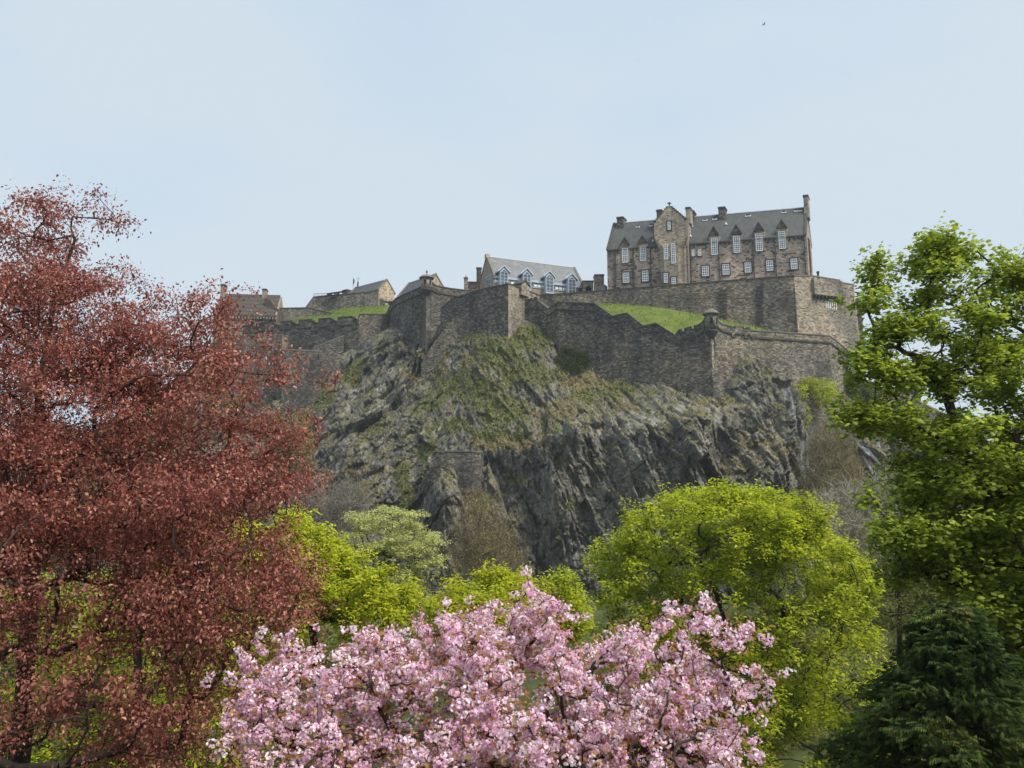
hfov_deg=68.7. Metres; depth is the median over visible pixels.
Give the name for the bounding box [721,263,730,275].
window
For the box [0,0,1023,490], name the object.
sky
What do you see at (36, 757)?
maple tree
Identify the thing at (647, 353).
castle wall
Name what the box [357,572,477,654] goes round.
willow tree
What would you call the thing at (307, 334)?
castle wall
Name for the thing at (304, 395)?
castle wall
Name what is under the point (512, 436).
rock grass
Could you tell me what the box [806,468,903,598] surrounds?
bare bush
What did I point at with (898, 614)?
tree
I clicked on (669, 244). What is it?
stone house
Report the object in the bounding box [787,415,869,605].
birch tree
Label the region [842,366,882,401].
ivy
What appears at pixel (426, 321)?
bastion corner
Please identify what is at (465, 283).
chimney stack
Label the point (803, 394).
shrub
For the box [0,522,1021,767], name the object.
ground
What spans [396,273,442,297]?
slate roofed house
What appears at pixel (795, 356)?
castle wall
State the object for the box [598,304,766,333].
grass slope
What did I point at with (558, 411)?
dry grass
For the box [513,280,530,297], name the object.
gabled sentry box
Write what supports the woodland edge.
on the ground at (598, 614)
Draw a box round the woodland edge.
[2,437,275,578]
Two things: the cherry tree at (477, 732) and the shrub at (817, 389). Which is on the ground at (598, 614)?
the cherry tree at (477, 732)
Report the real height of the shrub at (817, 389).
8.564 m
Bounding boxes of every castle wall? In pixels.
[209,334,287,401]
[242,315,358,352]
[275,349,321,415]
[280,307,333,320]
[306,292,364,310]
[313,335,343,383]
[358,314,389,344]
[380,298,389,306]
[386,287,422,347]
[421,306,468,377]
[429,282,474,345]
[433,451,483,491]
[440,283,507,336]
[508,283,539,337]
[524,297,536,323]
[536,297,676,389]
[539,275,796,332]
[675,317,710,388]
[714,319,859,440]
[794,275,860,360]
[856,299,866,379]
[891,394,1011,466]
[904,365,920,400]
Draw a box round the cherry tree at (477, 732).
[191,554,798,767]
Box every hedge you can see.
[0,560,284,767]
[192,615,460,704]
[546,602,852,757]
[795,575,1023,734]
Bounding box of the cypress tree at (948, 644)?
[807,597,1023,767]
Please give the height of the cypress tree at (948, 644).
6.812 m
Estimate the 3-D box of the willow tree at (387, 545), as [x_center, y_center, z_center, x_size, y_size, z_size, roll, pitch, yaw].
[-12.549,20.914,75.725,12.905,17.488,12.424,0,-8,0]
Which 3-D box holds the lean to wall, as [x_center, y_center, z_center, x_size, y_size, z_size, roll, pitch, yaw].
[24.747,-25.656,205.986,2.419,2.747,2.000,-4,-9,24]
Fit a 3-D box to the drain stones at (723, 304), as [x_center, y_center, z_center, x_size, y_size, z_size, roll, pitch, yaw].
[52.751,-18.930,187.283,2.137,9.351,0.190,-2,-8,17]
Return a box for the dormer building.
[479,254,581,294]
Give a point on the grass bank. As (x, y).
(385, 309)
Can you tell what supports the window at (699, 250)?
in the stone house at (669, 244)
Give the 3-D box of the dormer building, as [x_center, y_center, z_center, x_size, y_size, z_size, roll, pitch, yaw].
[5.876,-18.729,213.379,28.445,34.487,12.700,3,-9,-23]
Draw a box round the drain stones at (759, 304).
[756,286,763,322]
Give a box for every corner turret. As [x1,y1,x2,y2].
[419,271,433,295]
[702,305,719,338]
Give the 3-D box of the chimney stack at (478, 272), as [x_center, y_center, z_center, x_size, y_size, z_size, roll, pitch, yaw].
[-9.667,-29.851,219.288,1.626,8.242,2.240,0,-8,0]
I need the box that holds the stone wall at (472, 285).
[468,281,478,289]
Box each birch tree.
[437,481,535,592]
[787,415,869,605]
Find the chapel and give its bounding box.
[342,279,395,306]
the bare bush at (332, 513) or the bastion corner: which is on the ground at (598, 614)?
the bare bush at (332, 513)
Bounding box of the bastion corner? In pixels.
[422,294,429,355]
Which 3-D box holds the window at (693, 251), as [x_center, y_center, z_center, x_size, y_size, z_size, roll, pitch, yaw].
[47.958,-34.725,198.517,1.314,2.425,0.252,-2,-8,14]
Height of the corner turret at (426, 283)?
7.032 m
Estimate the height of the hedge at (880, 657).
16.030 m
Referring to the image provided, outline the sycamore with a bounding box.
[818,210,1023,719]
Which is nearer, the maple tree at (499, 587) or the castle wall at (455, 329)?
the maple tree at (499, 587)
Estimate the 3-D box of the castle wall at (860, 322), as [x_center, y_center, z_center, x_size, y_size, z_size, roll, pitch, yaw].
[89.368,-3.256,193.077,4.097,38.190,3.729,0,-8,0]
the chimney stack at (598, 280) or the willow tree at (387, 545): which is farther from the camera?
the chimney stack at (598, 280)
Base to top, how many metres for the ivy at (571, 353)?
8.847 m
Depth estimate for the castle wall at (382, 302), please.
241.96 m
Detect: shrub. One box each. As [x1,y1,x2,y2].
[257,410,310,458]
[266,437,315,494]
[794,382,811,430]
[800,373,842,409]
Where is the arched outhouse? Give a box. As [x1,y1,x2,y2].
[581,280,593,291]
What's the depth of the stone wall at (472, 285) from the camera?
217.08 m
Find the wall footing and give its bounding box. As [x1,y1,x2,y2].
[676,364,734,396]
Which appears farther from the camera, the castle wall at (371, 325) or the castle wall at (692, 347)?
the castle wall at (371, 325)
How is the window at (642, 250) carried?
in the stone house at (669, 244)
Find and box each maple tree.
[0,564,298,767]
[154,500,425,762]
[416,558,556,660]
[580,476,903,767]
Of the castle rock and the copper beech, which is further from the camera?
the castle rock
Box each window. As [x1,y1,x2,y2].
[485,274,490,287]
[622,248,627,262]
[622,271,630,283]
[640,246,645,260]
[641,269,649,282]
[691,248,695,257]
[697,248,702,256]
[701,264,709,276]
[711,238,717,254]
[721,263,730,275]
[733,236,739,252]
[743,261,752,273]
[755,233,762,250]
[765,259,774,271]
[778,231,785,248]
[789,257,798,269]
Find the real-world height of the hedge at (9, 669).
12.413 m
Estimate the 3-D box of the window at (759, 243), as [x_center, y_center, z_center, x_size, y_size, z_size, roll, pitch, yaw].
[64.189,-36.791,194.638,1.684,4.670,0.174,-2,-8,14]
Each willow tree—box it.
[337,504,450,623]
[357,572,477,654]
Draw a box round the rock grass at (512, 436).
[214,322,919,541]
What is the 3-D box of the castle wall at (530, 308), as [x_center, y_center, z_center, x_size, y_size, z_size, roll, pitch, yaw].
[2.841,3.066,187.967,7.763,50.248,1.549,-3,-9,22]
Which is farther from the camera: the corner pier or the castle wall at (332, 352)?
the castle wall at (332, 352)
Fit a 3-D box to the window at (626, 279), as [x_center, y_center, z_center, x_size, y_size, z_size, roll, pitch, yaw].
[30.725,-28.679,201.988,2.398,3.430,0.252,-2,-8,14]
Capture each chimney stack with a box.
[464,276,467,289]
[476,267,481,288]
[593,274,603,290]
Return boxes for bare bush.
[274,469,376,637]
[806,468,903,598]
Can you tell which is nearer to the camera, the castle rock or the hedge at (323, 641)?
the hedge at (323, 641)
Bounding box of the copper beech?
[0,174,353,767]
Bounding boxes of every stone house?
[212,284,282,341]
[606,194,812,288]
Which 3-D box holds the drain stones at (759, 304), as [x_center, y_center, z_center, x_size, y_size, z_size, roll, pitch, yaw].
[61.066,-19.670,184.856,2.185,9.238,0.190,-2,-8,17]
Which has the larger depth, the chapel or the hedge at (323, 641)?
the chapel
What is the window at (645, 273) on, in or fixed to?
in the stone house at (669, 244)
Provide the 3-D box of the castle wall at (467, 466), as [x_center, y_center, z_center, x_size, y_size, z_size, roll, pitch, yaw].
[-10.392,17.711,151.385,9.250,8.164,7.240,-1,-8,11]
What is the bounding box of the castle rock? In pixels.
[57,321,1014,605]
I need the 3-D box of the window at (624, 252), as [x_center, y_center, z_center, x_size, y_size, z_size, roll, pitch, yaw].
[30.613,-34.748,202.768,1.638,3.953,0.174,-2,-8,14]
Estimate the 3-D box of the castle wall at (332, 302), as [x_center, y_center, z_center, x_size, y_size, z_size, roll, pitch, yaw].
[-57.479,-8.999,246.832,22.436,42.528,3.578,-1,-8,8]
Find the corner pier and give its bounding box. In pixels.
[710,338,714,367]
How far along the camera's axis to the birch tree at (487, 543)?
89.42 m
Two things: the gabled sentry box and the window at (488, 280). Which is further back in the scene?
the window at (488, 280)
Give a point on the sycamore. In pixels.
(975, 546)
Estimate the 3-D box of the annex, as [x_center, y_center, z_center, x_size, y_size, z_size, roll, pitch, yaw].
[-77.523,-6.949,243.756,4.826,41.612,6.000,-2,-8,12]
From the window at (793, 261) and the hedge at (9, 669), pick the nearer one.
the hedge at (9, 669)
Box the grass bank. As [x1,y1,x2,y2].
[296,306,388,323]
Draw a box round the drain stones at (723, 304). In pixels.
[719,290,726,319]
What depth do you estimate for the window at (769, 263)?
193.28 m
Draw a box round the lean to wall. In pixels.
[598,285,606,289]
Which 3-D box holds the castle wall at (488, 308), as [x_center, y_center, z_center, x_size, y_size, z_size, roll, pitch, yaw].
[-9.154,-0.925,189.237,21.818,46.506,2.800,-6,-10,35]
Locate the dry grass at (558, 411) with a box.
[214,328,897,540]
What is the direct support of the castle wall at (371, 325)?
on the castle rock
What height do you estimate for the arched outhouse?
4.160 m
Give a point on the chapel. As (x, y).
(375, 292)
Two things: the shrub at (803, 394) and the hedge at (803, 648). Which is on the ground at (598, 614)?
the hedge at (803, 648)
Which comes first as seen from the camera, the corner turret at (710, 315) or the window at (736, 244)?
the corner turret at (710, 315)
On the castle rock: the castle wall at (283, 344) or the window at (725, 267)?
the castle wall at (283, 344)
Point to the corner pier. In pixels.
(712, 351)
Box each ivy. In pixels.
[554,343,591,375]
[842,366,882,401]
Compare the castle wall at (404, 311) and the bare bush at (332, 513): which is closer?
the bare bush at (332, 513)
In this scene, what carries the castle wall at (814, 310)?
on the castle rock
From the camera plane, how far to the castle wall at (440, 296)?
202.06 m
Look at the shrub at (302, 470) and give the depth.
177.96 m
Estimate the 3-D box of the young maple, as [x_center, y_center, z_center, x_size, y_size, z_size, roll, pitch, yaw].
[3.049,16.531,37.993,3.070,14.513,4.001,0,-8,0]
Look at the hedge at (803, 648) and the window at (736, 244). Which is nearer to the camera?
the hedge at (803, 648)
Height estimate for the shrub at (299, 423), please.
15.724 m
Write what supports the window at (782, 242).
in the stone house at (669, 244)
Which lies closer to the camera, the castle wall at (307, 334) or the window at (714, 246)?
the window at (714, 246)
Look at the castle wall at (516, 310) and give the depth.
186.87 m
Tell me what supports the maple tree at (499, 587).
on the ground at (598, 614)
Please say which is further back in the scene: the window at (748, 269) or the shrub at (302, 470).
the window at (748, 269)
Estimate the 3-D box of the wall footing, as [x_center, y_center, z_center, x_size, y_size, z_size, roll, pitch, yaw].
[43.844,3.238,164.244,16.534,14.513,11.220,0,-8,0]
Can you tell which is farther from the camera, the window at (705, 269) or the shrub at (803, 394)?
the window at (705, 269)
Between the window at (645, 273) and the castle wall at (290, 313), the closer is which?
the window at (645, 273)
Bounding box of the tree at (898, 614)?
[852,454,955,705]
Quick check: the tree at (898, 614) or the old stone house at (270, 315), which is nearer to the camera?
the tree at (898, 614)
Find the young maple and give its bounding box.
[544,563,599,727]
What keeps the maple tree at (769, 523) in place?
on the ground at (598, 614)
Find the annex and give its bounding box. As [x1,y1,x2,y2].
[264,298,281,324]
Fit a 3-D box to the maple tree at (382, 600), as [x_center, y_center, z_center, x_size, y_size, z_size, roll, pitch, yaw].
[-10.703,14.264,34.784,13.762,17.566,7.113,0,-8,0]
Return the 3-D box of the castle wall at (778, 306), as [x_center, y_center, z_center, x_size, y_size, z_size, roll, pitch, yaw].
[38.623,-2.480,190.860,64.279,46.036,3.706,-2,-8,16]

